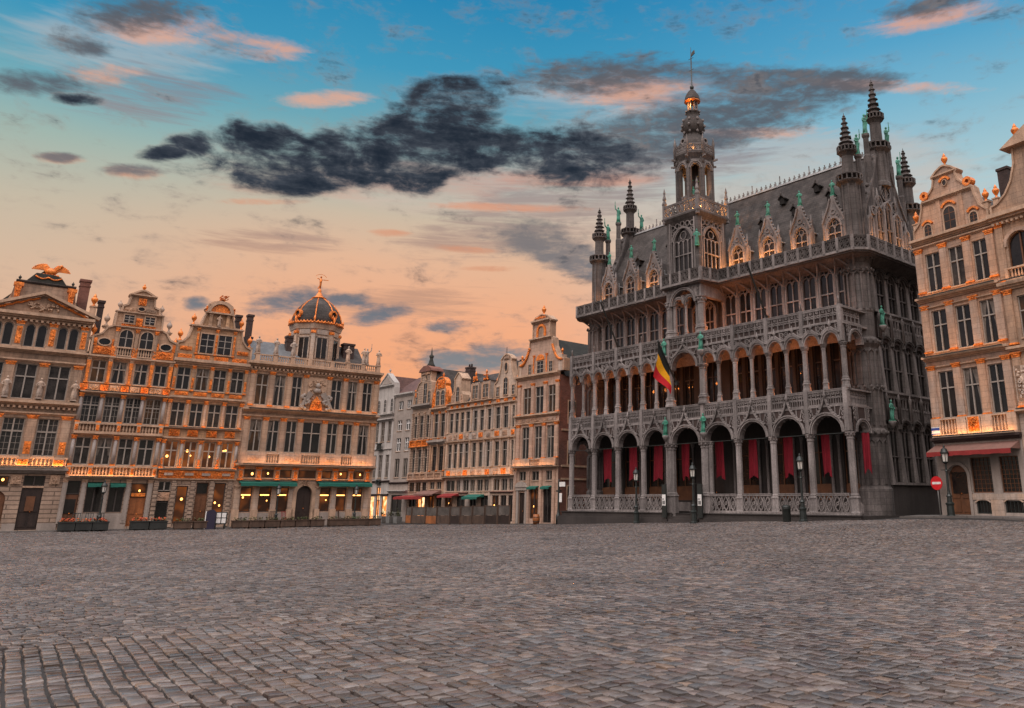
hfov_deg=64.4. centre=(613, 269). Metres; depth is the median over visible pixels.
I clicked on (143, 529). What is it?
pavement
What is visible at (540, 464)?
guild house
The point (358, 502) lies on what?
window
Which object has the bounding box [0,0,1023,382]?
sky
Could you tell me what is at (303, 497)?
door
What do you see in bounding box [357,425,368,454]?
window
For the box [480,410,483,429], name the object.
window
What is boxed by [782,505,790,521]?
litter bin
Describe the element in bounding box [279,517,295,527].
planter
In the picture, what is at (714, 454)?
window
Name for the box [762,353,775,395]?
window
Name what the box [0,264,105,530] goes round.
guild house
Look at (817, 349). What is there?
window
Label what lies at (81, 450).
window
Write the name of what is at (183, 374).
window
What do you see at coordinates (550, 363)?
window
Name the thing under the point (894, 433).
window
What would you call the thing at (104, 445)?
window
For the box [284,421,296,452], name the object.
window
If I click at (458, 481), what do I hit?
window
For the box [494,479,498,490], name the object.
window
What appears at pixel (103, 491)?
street lamp
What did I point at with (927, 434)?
window
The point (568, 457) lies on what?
window
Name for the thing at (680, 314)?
window
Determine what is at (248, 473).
window
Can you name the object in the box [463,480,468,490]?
window
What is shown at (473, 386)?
window
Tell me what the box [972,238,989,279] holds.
window
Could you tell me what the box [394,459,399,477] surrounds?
window
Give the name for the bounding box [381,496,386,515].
window
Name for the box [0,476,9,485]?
window
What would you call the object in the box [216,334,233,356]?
window
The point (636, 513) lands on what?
street lamp
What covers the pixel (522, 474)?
window
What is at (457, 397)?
window
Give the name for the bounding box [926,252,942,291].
window
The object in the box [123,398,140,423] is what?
window
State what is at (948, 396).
window
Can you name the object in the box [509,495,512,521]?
window
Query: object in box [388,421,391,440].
window
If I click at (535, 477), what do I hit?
window
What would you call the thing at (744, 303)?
window
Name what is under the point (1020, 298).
window
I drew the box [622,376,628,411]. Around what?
window
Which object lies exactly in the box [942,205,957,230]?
window
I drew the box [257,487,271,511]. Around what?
window
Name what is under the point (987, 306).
window
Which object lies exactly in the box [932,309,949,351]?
window
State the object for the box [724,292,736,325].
window
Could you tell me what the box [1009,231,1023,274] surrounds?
window
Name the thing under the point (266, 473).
window
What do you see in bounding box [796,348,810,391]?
window
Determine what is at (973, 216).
window
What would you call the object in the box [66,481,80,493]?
window
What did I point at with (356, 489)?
street lamp
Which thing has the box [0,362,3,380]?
window
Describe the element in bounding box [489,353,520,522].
guild house
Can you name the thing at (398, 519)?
planter
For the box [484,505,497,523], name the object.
terrace screen
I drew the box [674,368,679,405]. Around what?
window
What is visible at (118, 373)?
window
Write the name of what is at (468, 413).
window
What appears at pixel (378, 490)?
window
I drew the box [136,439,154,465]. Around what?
window
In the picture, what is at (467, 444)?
window
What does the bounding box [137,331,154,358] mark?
window
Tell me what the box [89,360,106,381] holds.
window
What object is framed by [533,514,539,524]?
barrel
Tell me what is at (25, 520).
door
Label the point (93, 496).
window
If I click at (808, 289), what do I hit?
window
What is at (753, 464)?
banner
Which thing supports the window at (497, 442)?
in the guild house at (505, 396)
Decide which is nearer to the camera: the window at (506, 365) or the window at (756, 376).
the window at (756, 376)
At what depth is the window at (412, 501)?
80.96 m
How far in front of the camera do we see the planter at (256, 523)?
50.48 m
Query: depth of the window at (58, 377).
47.08 m
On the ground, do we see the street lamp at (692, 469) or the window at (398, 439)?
the street lamp at (692, 469)
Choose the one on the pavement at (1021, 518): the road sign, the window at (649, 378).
the road sign
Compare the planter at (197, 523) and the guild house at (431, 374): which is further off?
the guild house at (431, 374)
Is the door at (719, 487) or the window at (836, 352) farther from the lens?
the door at (719, 487)
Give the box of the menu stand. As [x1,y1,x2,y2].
[214,512,227,528]
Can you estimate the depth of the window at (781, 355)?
52.69 m
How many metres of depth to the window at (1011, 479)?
40.82 m
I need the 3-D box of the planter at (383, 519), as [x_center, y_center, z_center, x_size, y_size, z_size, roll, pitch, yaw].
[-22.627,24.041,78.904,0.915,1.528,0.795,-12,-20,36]
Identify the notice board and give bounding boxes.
[662,484,666,516]
[697,484,702,517]
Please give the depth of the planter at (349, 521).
54.08 m
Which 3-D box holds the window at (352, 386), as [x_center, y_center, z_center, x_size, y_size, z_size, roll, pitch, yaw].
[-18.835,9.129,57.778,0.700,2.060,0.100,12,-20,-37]
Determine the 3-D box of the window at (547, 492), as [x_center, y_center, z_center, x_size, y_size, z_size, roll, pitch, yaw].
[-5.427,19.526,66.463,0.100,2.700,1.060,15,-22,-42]
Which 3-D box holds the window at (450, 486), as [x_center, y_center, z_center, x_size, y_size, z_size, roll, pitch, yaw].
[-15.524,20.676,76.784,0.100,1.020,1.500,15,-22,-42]
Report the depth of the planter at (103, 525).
45.60 m
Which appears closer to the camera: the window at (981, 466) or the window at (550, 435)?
the window at (981, 466)
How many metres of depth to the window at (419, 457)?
81.56 m
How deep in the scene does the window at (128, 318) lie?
49.92 m
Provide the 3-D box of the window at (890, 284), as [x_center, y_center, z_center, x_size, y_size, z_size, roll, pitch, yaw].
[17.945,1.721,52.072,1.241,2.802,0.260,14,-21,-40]
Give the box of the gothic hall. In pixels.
[557,47,941,524]
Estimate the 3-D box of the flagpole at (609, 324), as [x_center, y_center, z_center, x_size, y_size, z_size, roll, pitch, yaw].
[-0.289,4.246,60.648,1.989,3.470,0.200,14,-21,-41]
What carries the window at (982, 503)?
in the guild house at (975, 424)
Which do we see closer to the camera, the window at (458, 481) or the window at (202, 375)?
the window at (202, 375)
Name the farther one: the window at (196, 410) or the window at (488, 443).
the window at (488, 443)
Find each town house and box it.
[370,368,415,517]
[386,378,420,520]
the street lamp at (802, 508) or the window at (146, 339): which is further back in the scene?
the window at (146, 339)
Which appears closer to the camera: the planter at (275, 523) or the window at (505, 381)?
the planter at (275, 523)
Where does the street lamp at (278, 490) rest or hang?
on the pavement at (143, 529)
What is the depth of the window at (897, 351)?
50.93 m
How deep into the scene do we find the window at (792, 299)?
53.08 m
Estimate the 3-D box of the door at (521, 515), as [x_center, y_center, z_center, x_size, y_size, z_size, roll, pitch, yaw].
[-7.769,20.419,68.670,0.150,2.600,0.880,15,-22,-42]
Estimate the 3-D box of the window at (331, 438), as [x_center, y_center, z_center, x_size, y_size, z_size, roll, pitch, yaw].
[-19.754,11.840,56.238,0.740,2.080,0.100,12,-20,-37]
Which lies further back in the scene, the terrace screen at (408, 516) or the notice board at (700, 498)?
the terrace screen at (408, 516)
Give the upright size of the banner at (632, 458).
2.525 m
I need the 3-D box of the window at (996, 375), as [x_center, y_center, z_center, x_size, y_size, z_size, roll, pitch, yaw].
[20.134,6.205,42.009,0.100,2.570,0.880,10,-19,-31]
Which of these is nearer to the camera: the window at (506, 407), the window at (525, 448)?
the window at (525, 448)
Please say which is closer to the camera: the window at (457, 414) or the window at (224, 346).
the window at (224, 346)
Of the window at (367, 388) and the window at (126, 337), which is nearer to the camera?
the window at (126, 337)
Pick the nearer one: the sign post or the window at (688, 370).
the window at (688, 370)
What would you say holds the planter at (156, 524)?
on the square paving
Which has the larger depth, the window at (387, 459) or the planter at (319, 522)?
the window at (387, 459)
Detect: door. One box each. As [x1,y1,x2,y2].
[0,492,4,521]
[14,488,42,529]
[61,495,77,521]
[125,497,145,525]
[192,495,206,522]
[294,486,310,518]
[519,493,523,523]
[714,465,724,510]
[950,465,970,513]
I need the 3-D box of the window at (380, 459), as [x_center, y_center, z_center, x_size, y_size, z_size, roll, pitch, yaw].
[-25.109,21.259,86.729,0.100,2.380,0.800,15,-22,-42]
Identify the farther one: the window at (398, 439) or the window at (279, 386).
the window at (398, 439)
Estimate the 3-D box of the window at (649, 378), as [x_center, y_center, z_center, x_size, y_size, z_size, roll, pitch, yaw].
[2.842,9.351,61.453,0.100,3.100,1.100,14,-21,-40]
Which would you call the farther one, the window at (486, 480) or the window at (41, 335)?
the window at (486, 480)
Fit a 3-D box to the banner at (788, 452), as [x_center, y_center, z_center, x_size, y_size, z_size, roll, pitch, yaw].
[10.696,11.457,49.072,0.189,2.525,0.820,14,-21,-41]
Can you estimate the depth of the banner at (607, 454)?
60.81 m
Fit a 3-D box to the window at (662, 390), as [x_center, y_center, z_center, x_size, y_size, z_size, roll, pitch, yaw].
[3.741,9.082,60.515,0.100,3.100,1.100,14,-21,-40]
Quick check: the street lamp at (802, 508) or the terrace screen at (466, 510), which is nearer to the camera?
the street lamp at (802, 508)
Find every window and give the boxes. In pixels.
[0,322,13,344]
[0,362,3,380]
[0,417,25,454]
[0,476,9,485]
[10,363,37,398]
[22,324,35,346]
[23,476,45,485]
[31,418,59,455]
[34,325,47,347]
[44,366,70,400]
[55,328,67,349]
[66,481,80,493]
[67,329,78,350]
[72,437,91,463]
[79,395,99,421]
[83,482,103,512]
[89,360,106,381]
[94,438,112,464]
[97,337,111,345]
[101,396,120,422]
[106,484,124,511]
[110,362,126,383]
[115,438,133,464]
[116,329,134,357]
[122,313,135,324]
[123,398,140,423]
[130,483,147,496]
[132,364,148,385]
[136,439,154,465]
[137,307,145,311]
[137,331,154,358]
[143,316,156,326]
[143,399,161,424]
[152,365,167,386]
[154,502,167,520]
[158,481,170,490]
[159,343,172,351]
[162,441,178,466]
[169,402,185,425]
[172,486,187,523]
[175,367,190,389]
[181,441,196,467]
[188,403,203,426]
[194,368,209,390]
[195,482,208,494]
[198,332,215,354]
[201,442,215,467]
[206,404,221,427]
[211,483,225,511]
[212,370,226,391]
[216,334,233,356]
[219,443,233,468]
[224,405,238,428]
[230,372,243,393]
[239,487,251,511]
[243,469,255,477]
[247,419,261,450]
[254,373,268,404]
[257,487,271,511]
[261,469,273,477]
[265,420,279,451]
[272,375,285,405]
[275,487,288,511]
[280,470,291,477]
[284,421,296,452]
[290,377,301,406]
[298,470,315,478]
[301,422,320,452]
[319,488,329,510]
[322,471,331,478]
[325,423,337,453]
[330,380,341,409]
[335,488,345,510]
[338,471,347,478]
[341,424,352,454]
[346,382,357,410]
[352,488,361,510]
[353,471,363,478]
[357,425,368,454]
[361,383,371,411]
[370,496,373,517]
[375,423,378,442]
[375,487,380,517]
[378,400,380,413]
[378,455,382,477]
[381,422,384,441]
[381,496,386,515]
[383,399,386,412]
[385,455,388,477]
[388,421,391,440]
[390,398,393,411]
[390,495,401,516]
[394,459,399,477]
[396,438,400,450]
[398,420,401,430]
[399,401,403,409]
[403,458,407,476]
[405,437,408,450]
[406,419,409,429]
[409,499,414,515]
[410,483,413,491]
[412,450,414,472]
[414,417,416,437]
[415,392,418,403]
[416,482,420,491]
[417,450,420,472]
[417,497,424,515]
[420,416,423,437]
[422,382,427,402]
[424,449,426,471]
[426,415,428,436]
[427,390,430,402]
[429,496,433,506]
[432,447,436,470]
[434,414,438,436]
[435,390,440,406]
[436,498,441,515]
[439,446,443,470]
[440,389,445,405]
[441,413,444,436]
[445,496,452,515]
[446,480,454,491]
[448,445,451,467]
[450,414,453,432]
[453,444,456,467]
[455,386,459,402]
[455,413,458,432]
[457,480,459,490]
[457,496,464,515]
[459,444,462,467]
[461,412,463,431]
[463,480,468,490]
[464,443,468,467]
[466,412,469,431]
[470,499,475,515]
[471,385,474,399]
[471,480,474,490]
[472,443,475,466]
[474,410,477,430]
[475,385,477,398]
[477,479,482,490]
[479,442,482,466]
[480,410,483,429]
[480,495,487,515]
[482,383,485,397]
[485,383,488,397]
[485,479,488,490]
[486,441,489,466]
[488,409,490,429]
[493,495,498,505]
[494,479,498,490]
[495,386,499,396]
[495,441,498,465]
[496,407,499,428]
[501,495,505,504]
[502,377,508,395]
[502,441,506,465]
[502,479,506,490]
[504,361,508,372]
[504,406,507,427]
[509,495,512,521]
[510,479,512,489]
[511,384,515,394]
[520,472,525,480]
[522,427,528,458]
[524,388,530,414]
[528,364,531,374]
[530,489,537,518]
[532,471,538,480]
[535,426,541,457]
[536,360,543,372]
[536,386,543,412]
[543,489,550,522]
[547,425,553,457]
[547,471,551,479]
[548,360,552,370]
[548,384,555,411]
[566,485,574,509]
[567,441,574,464]
[568,400,575,423]
[604,320,612,349]
[604,449,614,487]
[611,378,615,413]
[614,318,623,347]
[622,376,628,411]
[625,315,635,345]
[626,447,638,487]
[634,374,640,410]
[637,312,646,343]
[645,372,653,408]
[649,310,658,340]
[650,445,664,486]
[658,382,666,407]
[661,308,666,338]
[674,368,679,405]
[676,443,691,486]
[677,306,684,334]
[684,365,693,404]
[692,305,695,332]
[705,301,716,329]
[707,362,717,401]
[713,442,715,464]
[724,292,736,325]
[731,358,742,398]
[738,288,751,323]
[742,439,758,485]
[746,355,759,397]
[753,285,766,320]
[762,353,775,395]
[768,281,783,317]
[777,437,793,484]
[779,350,793,393]
[784,277,799,313]
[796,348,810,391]
[801,273,817,310]
[806,435,830,484]
[813,345,829,389]
[818,269,835,307]
[831,342,841,387]
[836,267,846,304]
[843,433,858,483]
[874,272,886,311]
[881,339,894,391]
[886,276,897,314]
[888,425,903,482]
[892,341,906,393]
[897,280,908,318]
[900,423,915,482]
[904,345,917,395]
[908,283,919,321]
[912,424,925,482]
[915,347,927,396]
[923,223,933,236]
[923,426,935,480]
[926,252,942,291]
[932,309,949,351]
[939,370,957,417]
[941,179,946,185]
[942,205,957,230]
[949,245,965,285]
[955,304,973,347]
[963,367,982,415]
[968,210,978,222]
[970,457,993,492]
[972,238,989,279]
[977,501,991,512]
[980,298,998,342]
[988,363,1007,412]
[999,456,1021,492]
[1006,501,1023,512]
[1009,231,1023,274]
[1018,295,1023,336]
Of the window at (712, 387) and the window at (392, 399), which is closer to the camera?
the window at (712, 387)
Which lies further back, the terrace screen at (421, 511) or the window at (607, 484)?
the terrace screen at (421, 511)
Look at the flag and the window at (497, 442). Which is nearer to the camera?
the flag
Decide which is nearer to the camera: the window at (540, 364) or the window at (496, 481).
the window at (540, 364)
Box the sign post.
[556,479,564,524]
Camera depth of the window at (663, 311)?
61.40 m
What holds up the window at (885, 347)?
in the gothic hall
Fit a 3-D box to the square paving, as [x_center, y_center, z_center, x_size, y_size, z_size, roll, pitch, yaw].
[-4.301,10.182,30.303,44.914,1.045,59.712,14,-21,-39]
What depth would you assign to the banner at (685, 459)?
55.17 m
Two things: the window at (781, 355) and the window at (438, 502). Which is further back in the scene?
the window at (438, 502)
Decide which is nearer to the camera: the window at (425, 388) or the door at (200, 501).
the door at (200, 501)
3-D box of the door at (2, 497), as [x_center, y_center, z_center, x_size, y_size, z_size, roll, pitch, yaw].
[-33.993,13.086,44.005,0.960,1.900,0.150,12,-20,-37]
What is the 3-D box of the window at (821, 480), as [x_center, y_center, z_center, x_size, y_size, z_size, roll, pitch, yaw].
[12.696,11.722,49.587,0.100,3.000,1.700,14,-21,-40]
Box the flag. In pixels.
[653,340,678,393]
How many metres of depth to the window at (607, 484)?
63.02 m
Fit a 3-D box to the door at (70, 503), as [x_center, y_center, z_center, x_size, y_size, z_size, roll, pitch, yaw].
[-31.254,13.835,46.073,0.740,1.800,0.150,12,-20,-37]
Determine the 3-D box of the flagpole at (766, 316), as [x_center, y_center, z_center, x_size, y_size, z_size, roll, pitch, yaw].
[9.074,1.367,50.843,1.989,3.540,0.200,14,-21,-41]
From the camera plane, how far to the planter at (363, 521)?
54.61 m
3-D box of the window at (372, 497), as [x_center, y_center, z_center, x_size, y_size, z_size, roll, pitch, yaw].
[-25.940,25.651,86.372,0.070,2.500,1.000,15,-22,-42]
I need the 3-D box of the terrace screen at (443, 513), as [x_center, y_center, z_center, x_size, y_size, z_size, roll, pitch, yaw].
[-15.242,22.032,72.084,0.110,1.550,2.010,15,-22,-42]
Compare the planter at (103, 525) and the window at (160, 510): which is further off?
the window at (160, 510)
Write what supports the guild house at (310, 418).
on the ground
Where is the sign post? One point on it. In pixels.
(560, 484)
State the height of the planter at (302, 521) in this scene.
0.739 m
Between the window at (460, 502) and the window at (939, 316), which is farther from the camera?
the window at (460, 502)
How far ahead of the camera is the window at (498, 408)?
73.61 m
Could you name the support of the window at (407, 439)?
in the town house at (399, 468)
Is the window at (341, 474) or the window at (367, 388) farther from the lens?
the window at (367, 388)
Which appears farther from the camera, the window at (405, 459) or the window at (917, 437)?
the window at (405, 459)
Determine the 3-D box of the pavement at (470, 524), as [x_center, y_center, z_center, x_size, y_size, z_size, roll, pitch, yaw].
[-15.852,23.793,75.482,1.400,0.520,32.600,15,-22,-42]
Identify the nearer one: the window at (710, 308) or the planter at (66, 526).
the planter at (66, 526)
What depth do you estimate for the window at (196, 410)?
51.25 m
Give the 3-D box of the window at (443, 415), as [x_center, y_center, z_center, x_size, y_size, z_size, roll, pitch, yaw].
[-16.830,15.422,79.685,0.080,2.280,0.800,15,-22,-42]
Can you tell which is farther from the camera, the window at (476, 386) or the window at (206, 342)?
the window at (476, 386)
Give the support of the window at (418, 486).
in the guild house at (431, 374)
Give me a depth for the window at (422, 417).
82.50 m
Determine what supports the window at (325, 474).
in the guild house at (310, 418)
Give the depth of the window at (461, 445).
76.64 m
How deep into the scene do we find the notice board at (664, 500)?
53.56 m
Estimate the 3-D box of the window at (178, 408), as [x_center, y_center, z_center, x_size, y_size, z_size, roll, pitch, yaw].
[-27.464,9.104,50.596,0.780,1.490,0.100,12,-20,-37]
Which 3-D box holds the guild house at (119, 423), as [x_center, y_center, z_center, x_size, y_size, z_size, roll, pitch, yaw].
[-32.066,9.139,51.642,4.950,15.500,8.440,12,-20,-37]
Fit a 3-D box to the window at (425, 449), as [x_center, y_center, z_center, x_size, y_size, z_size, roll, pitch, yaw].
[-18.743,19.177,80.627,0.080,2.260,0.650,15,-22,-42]
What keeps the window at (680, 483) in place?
in the gothic hall
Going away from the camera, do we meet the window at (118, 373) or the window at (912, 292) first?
the window at (118, 373)
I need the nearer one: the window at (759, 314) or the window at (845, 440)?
the window at (845, 440)
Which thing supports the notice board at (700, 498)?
attached to the gothic hall
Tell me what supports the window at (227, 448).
in the guild house at (201, 440)
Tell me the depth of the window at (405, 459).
83.20 m
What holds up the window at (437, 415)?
in the guild house at (443, 393)
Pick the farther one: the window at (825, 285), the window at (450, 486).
the window at (450, 486)
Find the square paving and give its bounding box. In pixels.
[0,519,1023,707]
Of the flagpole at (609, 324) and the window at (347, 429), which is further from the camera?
the flagpole at (609, 324)
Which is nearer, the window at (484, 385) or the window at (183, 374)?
the window at (183, 374)
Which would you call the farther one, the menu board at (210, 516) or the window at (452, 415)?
the window at (452, 415)
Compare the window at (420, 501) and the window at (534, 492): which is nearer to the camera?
the window at (534, 492)
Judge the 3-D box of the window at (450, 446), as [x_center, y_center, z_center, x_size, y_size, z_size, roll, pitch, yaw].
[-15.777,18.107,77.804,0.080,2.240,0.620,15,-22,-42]
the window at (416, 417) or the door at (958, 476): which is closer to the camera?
the door at (958, 476)
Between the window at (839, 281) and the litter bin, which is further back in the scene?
the window at (839, 281)
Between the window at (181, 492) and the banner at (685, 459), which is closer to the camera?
the window at (181, 492)
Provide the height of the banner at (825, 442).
2.525 m
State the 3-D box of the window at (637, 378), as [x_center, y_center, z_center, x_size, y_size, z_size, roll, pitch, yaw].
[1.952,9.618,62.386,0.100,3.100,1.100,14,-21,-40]
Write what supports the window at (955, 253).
in the guild house at (975, 424)
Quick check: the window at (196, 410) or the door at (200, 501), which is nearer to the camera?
the door at (200, 501)
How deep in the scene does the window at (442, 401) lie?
80.41 m
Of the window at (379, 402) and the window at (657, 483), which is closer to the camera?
the window at (657, 483)
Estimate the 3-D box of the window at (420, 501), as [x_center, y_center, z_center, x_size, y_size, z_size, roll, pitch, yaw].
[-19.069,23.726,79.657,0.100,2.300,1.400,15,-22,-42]
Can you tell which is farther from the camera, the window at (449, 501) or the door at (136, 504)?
the window at (449, 501)
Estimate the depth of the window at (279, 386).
54.76 m
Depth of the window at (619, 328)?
64.98 m
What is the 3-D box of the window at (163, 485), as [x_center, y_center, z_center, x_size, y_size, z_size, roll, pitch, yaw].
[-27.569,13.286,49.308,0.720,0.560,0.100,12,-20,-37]
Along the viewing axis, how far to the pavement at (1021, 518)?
41.30 m
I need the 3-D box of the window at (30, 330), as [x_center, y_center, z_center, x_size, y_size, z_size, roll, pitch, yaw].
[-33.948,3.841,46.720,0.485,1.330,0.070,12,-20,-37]
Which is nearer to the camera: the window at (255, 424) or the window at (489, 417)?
the window at (255, 424)
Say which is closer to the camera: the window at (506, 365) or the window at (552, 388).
the window at (552, 388)
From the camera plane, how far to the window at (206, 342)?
52.40 m
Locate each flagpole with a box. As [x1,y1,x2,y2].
[600,301,619,347]
[746,261,768,317]
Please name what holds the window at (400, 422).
in the town house at (399, 468)
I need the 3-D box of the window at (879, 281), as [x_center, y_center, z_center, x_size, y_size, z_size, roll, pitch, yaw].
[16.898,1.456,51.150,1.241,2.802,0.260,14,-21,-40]
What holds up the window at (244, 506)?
in the guild house at (310, 418)
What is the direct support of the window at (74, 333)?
in the guild house at (46, 324)
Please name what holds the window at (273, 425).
in the guild house at (310, 418)
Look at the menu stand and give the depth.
49.25 m
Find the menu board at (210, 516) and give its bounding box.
[204,509,215,528]
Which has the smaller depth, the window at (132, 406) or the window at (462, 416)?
the window at (132, 406)
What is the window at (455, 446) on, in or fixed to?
in the guild house at (468, 458)
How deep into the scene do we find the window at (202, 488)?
50.60 m
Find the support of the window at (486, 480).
in the guild house at (468, 458)
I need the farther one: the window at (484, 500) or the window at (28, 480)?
the window at (484, 500)
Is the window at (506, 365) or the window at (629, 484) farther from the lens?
the window at (506, 365)
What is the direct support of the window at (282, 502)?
in the guild house at (310, 418)
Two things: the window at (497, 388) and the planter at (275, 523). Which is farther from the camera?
the window at (497, 388)
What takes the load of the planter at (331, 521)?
on the square paving
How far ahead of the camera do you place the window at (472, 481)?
74.37 m
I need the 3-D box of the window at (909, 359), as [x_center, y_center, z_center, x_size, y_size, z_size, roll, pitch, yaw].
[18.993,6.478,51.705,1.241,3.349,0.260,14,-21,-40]
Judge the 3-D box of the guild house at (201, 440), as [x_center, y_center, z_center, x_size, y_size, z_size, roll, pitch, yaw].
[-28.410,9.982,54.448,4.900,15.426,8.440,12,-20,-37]
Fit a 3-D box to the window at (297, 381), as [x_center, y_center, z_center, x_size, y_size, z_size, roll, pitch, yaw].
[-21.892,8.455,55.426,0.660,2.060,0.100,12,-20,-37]
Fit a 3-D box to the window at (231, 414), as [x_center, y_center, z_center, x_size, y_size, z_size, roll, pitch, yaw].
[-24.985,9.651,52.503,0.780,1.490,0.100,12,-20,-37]
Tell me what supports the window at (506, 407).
in the guild house at (505, 396)
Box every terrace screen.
[405,506,411,523]
[411,506,425,523]
[425,506,436,523]
[436,506,449,523]
[450,506,460,523]
[460,506,472,523]
[472,505,484,523]
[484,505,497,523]
[497,505,510,523]
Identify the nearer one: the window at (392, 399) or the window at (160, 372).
the window at (160, 372)
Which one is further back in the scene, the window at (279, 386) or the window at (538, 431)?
the window at (538, 431)
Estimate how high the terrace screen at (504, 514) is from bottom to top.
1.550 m
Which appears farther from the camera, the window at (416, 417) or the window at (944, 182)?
the window at (416, 417)
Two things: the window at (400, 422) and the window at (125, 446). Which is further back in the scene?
the window at (400, 422)
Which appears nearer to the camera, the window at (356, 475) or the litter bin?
the litter bin
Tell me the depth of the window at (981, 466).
42.11 m
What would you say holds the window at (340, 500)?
in the guild house at (310, 418)
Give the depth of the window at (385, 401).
88.21 m
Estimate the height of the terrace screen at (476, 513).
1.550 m
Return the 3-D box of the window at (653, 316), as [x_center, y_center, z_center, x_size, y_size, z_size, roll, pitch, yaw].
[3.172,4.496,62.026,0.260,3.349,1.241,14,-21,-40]
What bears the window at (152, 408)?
in the guild house at (119, 423)
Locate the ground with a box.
[0,517,1023,707]
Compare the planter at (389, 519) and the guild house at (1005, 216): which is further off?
the planter at (389, 519)
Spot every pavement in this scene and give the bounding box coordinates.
[0,524,386,532]
[401,521,554,524]
[899,515,1023,520]
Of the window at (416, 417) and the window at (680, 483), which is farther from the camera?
the window at (416, 417)
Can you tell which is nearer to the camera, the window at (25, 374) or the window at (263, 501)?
the window at (25, 374)
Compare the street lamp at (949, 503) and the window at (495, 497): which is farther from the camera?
the window at (495, 497)
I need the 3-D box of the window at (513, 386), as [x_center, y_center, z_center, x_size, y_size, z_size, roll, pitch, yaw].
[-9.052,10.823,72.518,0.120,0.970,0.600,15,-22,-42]
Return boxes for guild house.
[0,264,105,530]
[55,285,178,529]
[148,295,254,527]
[228,274,383,526]
[393,350,483,515]
[413,373,453,515]
[437,359,524,515]
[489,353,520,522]
[511,305,588,523]
[909,153,1023,516]
[986,123,1023,448]
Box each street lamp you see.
[95,480,107,530]
[274,483,281,518]
[352,485,358,518]
[633,467,639,522]
[689,462,697,522]
[796,453,807,521]
[940,445,955,515]
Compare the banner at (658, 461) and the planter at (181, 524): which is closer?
the planter at (181, 524)
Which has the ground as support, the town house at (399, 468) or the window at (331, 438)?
the town house at (399, 468)
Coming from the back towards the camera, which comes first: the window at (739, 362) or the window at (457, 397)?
the window at (457, 397)
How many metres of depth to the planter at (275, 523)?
51.06 m
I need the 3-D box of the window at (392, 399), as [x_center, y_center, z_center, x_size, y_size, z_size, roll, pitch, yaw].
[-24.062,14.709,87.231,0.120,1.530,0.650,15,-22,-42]
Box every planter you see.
[56,518,75,531]
[74,517,92,531]
[91,518,109,531]
[129,517,149,529]
[148,517,167,529]
[173,517,192,529]
[192,517,207,529]
[231,517,248,528]
[248,517,264,528]
[263,517,280,527]
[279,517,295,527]
[294,516,310,526]
[309,516,324,526]
[327,516,343,526]
[342,516,355,525]
[355,516,368,525]
[366,515,381,525]
[378,508,386,522]
[385,508,394,522]
[393,507,401,522]
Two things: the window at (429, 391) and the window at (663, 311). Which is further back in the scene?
the window at (429, 391)
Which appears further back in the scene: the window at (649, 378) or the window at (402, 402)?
the window at (402, 402)
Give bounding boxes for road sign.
[931,476,942,515]
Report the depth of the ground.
8.75 m
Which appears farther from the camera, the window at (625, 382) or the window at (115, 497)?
the window at (625, 382)
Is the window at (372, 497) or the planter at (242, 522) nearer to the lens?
the planter at (242, 522)
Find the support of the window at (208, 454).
in the guild house at (201, 440)
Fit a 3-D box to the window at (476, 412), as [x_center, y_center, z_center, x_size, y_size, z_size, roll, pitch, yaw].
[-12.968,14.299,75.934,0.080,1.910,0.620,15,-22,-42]
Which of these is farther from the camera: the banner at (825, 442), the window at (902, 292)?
the window at (902, 292)
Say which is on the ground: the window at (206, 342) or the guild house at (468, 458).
the guild house at (468, 458)
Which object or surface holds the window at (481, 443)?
in the guild house at (468, 458)
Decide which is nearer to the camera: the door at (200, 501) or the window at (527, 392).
the door at (200, 501)
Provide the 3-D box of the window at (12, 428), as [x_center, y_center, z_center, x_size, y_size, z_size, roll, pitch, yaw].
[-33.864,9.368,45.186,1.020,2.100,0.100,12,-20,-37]
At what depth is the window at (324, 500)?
55.09 m
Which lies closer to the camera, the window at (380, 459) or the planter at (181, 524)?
the planter at (181, 524)
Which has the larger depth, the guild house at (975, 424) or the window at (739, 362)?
the window at (739, 362)
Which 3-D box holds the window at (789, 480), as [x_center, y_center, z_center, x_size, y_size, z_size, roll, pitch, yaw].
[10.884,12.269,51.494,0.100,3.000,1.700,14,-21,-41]
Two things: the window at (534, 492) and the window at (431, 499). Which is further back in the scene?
the window at (431, 499)
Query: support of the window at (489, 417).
in the guild house at (468, 458)
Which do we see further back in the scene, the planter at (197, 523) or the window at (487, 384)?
the window at (487, 384)
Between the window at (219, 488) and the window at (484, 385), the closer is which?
the window at (219, 488)
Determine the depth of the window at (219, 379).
52.54 m
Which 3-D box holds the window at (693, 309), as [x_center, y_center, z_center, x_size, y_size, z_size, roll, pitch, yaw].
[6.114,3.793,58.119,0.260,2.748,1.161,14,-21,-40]
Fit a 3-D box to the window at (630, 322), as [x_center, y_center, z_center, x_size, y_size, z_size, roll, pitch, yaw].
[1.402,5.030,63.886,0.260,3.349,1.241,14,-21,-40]
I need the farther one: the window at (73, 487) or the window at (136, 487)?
the window at (136, 487)
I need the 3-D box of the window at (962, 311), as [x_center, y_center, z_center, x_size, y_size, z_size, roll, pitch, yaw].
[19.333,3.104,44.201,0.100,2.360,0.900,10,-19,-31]
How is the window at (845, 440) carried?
in the gothic hall
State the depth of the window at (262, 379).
54.07 m
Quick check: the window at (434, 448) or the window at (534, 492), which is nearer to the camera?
the window at (534, 492)
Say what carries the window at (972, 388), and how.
in the guild house at (975, 424)
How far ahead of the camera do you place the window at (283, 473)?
53.87 m
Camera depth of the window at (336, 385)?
57.12 m
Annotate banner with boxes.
[603,448,611,482]
[629,446,637,481]
[654,445,662,480]
[682,444,688,480]
[715,440,724,479]
[748,438,757,478]
[782,436,793,478]
[821,433,831,476]
[860,432,871,472]

